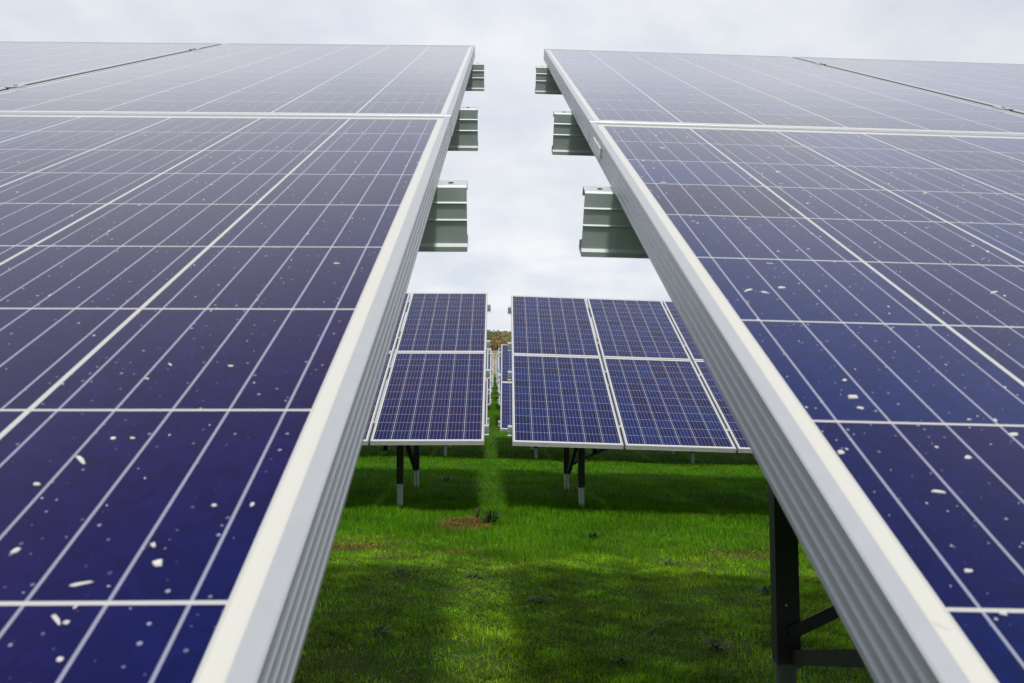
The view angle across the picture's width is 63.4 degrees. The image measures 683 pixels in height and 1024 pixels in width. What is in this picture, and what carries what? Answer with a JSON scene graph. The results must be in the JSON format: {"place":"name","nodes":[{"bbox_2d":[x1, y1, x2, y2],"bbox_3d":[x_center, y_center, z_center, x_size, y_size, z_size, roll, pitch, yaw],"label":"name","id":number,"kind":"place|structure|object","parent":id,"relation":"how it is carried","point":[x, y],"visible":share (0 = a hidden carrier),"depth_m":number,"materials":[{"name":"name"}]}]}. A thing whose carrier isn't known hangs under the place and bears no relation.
{"place":"outdoors","nodes":[
{"label":"outdoors","id":0,"kind":"place"},
{"bbox_2d":[0,0,1023,335],"label":"sky","id":1,"kind":"structure","parent":0,"point":[525,202],"materials":[{"name":"white"}]},
{"bbox_2d":[293,341,874,682],"bbox_3d":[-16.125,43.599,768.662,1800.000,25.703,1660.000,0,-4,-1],"label":"ground","id":2,"kind":"structure","parent":0,"point":[430,667],"depth_m":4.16,"materials":[{"name":"green plant"}]},
{"bbox_2d":[0,41,483,682],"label":"solar table","id":3,"kind":"object","parent":2,"relation":"on","point":[272,421],"visible":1,"depth_m":0.59,"materials":[{"name":"blue glass"}]},
{"bbox_2d":[2,45,459,661],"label":"dirt flakes","id":4,"kind":"object","parent":3,"relation":"on","point":[154,563],"visible":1,"depth_m":0.65,"materials":[{"name":"white"}]},
{"bbox_2d":[333,541,385,550],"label":"soil crumbs","id":5,"kind":"object","parent":2,"relation":"on","point":[367,547],"visible":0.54,"depth_m":5.69,"materials":[{"name":"brown soil"}]},
{"bbox_2d":[365,625,394,635],"bbox_3d":[-0.581,1.266,3.613,0.144,0.032,0.137,0,-4,-1],"label":"weed","id":6,"kind":"object","parent":2,"relation":"on","point":[379,629],"visible":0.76,"depth_m":3.63,"materials":[{"name":"green plant"}]},
{"bbox_2d":[380,574,413,583],"bbox_3d":[-0.614,1.289,4.495,0.202,0.040,0.084,4,-5,-42],"label":"twig","id":7,"kind":"object","parent":2,"relation":"on","point":[396,580],"visible":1,"depth_m":4.48,"materials":[{"name":"brown wood"}]},
{"bbox_2d":[389,568,410,574],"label":"weed","id":8,"kind":"object","parent":2,"relation":"on","point":[401,570],"visible":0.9,"depth_m":4.82,"materials":[{"name":"green plant"}]},
{"bbox_2d":[362,293,490,506],"bbox_3d":[-4.319,0.575,8.950,8.158,2.690,3.545,0,-4,-1],"label":"solar table","id":9,"kind":"object","parent":2,"relation":"on","point":[436,374],"visible":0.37,"depth_m":8.46,"materials":[{"name":"blue glass"}]},
{"bbox_2d":[375,349,489,455],"bbox_3d":[-4.523,1.192,16.635,8.158,2.621,3.545,0,-4,-1],"label":"solar table","id":10,"kind":"object","parent":2,"relation":"on","point":[487,391],"visible":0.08,"depth_m":16.07,"materials":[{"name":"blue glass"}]},
{"bbox_2d":[435,516,495,529],"bbox_3d":[-0.378,1.474,6.791,0.501,0.081,0.556,0,-4,-1],"label":"soil mound","id":11,"kind":"object","parent":2,"relation":"on","point":[472,520],"visible":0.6,"depth_m":6.72,"materials":[{"name":"brown soil"}]},
{"bbox_2d":[465,572,482,578],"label":"weed","id":12,"kind":"object","parent":2,"relation":"on","point":[474,574],"visible":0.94,"depth_m":4.81,"materials":[{"name":"green plant"}]},
{"bbox_2d":[474,507,480,517],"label":"weed","id":13,"kind":"object","parent":2,"relation":"on","point":[477,510],"visible":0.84,"depth_m":6.90,"materials":[{"name":"brown plant"}]},
{"bbox_2d":[487,348,491,405],"bbox_3d":[-4.159,1.398,24.449,7.146,2.630,3.545,0,-4,-1],"label":"solar table","id":14,"kind":"object","parent":2,"relation":"on","point":[489,380],"visible":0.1,"depth_m":24.20,"materials":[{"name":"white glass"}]},
{"bbox_2d":[491,353,493,387],"bbox_3d":[-4.455,1.767,39.958,7.146,2.630,3.545,0,-4,-1],"label":"solar table","id":15,"kind":"object","parent":2,"relation":"on","point":[492,374],"visible":0.06,"depth_m":39.59,"materials":[{"name":"metal"}]},
{"bbox_2d":[481,508,507,523],"bbox_3d":[-0.169,1.437,6.798,0.271,0.135,0.267,0,-4,-1],"label":"weed","id":16,"kind":"object","parent":2,"relation":"on","point":[492,517],"visible":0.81,"depth_m":6.77,"materials":[{"name":"green plant"}]},
{"bbox_2d":[399,330,596,349],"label":"hillside scrub","id":17,"kind":"object","parent":2,"relation":"on","point":[500,337],"visible":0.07,"depth_m":168.45,"materials":[{"name":"brown plant"}]},
{"bbox_2d":[497,357,498,393],"bbox_3d":[3.467,1.649,32.362,8.089,2.756,3.545,0,-4,-1],"label":"solar table","id":18,"kind":"object","parent":2,"relation":"on","point":[498,375],"visible":0.02,"depth_m":31.96,"materials":[{"name":"metal"}]},
{"bbox_2d":[497,348,500,405],"bbox_3d":[3.608,1.471,24.607,8.089,2.756,3.545,0,-4,-1],"label":"solar table","id":19,"kind":"object","parent":2,"relation":"on","point":[499,381],"visible":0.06,"depth_m":24.66,"materials":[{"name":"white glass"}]},
{"bbox_2d":[526,595,548,603],"bbox_3d":[0.142,1.336,4.283,0.159,0.036,0.163,0,-4,-1],"label":"weed","id":20,"kind":"object","parent":2,"relation":"on","point":[537,597],"visible":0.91,"depth_m":4.28,"materials":[{"name":"green plant"}]},
{"bbox_2d":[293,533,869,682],"bbox_3d":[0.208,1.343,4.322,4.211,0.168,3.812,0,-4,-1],"label":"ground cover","id":21,"kind":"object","parent":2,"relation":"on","point":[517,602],"visible":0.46,"depth_m":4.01,"materials":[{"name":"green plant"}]},
{"bbox_2d":[293,514,870,682],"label":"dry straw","id":22,"kind":"object","parent":2,"relation":"on","point":[550,628],"visible":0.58,"depth_m":3.70,"materials":[{"name":"beige plant"}]},
{"bbox_2d":[584,531,600,540],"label":"weed","id":23,"kind":"object","parent":2,"relation":"on","point":[594,534],"visible":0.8,"depth_m":6.30,"materials":[{"name":"green plant"}]},
{"bbox_2d":[498,344,694,462],"bbox_3d":[3.809,1.345,16.799,8.196,2.800,3.545,0,-4,-1],"label":"solar table","id":24,"kind":"object","parent":2,"relation":"on","point":[505,395],"visible":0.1,"depth_m":16.30,"materials":[{"name":"blue glass"}]},
{"bbox_2d":[609,655,633,663],"bbox_3d":[0.432,1.256,3.276,0.092,0.032,0.101,3,-5,-37],"label":"weed","id":25,"kind":"object","parent":2,"relation":"on","point":[621,659],"visible":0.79,"depth_m":3.27,"materials":[{"name":"green plant"}]},
{"bbox_2d":[508,295,751,506],"bbox_3d":[4.030,0.721,9.249,8.204,2.909,3.546,0,-4,-1],"label":"solar table","id":26,"kind":"object","parent":2,"relation":"on","point":[657,377],"visible":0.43,"depth_m":8.65,"materials":[{"name":"blue glass"}]},
{"bbox_2d":[641,606,666,634],"bbox_3d":[0.639,1.266,3.785,0.059,0.093,0.230,-4,-5,42],"label":"twig","id":27,"kind":"object","parent":2,"relation":"on","point":[655,625],"visible":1,"depth_m":3.76,"materials":[{"name":"brown wood"}]},
{"bbox_2d":[649,557,685,566],"bbox_3d":[1.004,1.434,5.364,0.232,0.044,0.231,0,-4,-1],"label":"weed","id":28,"kind":"object","parent":2,"relation":"on","point":[667,562],"visible":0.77,"depth_m":5.40,"materials":[{"name":"green plant"}]},
{"bbox_2d":[700,637,734,649],"bbox_3d":[0.870,1.293,3.529,0.162,0.038,0.155,0,-4,-1],"label":"weed","id":29,"kind":"object","parent":2,"relation":"on","point":[718,646],"visible":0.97,"depth_m":3.54,"materials":[{"name":"green plant"}]},
{"bbox_2d":[756,584,770,594],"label":"weed","id":30,"kind":"object","parent":2,"relation":"on","point":[765,590],"visible":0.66,"depth_m":4.56,"materials":[{"name":"green plant"}]},
{"bbox_2d":[535,49,1023,682],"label":"solar table","id":31,"kind":"object","parent":2,"relation":"on","point":[899,581],"visible":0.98,"depth_m":0.74,"materials":[{"name":"blue glass"}]},
{"bbox_2d":[558,52,1023,629],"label":"dirt flakes","id":32,"kind":"object","parent":31,"relation":"on","point":[940,624],"visible":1,"depth_m":0.92,"materials":[{"name":"white"}]}
]}

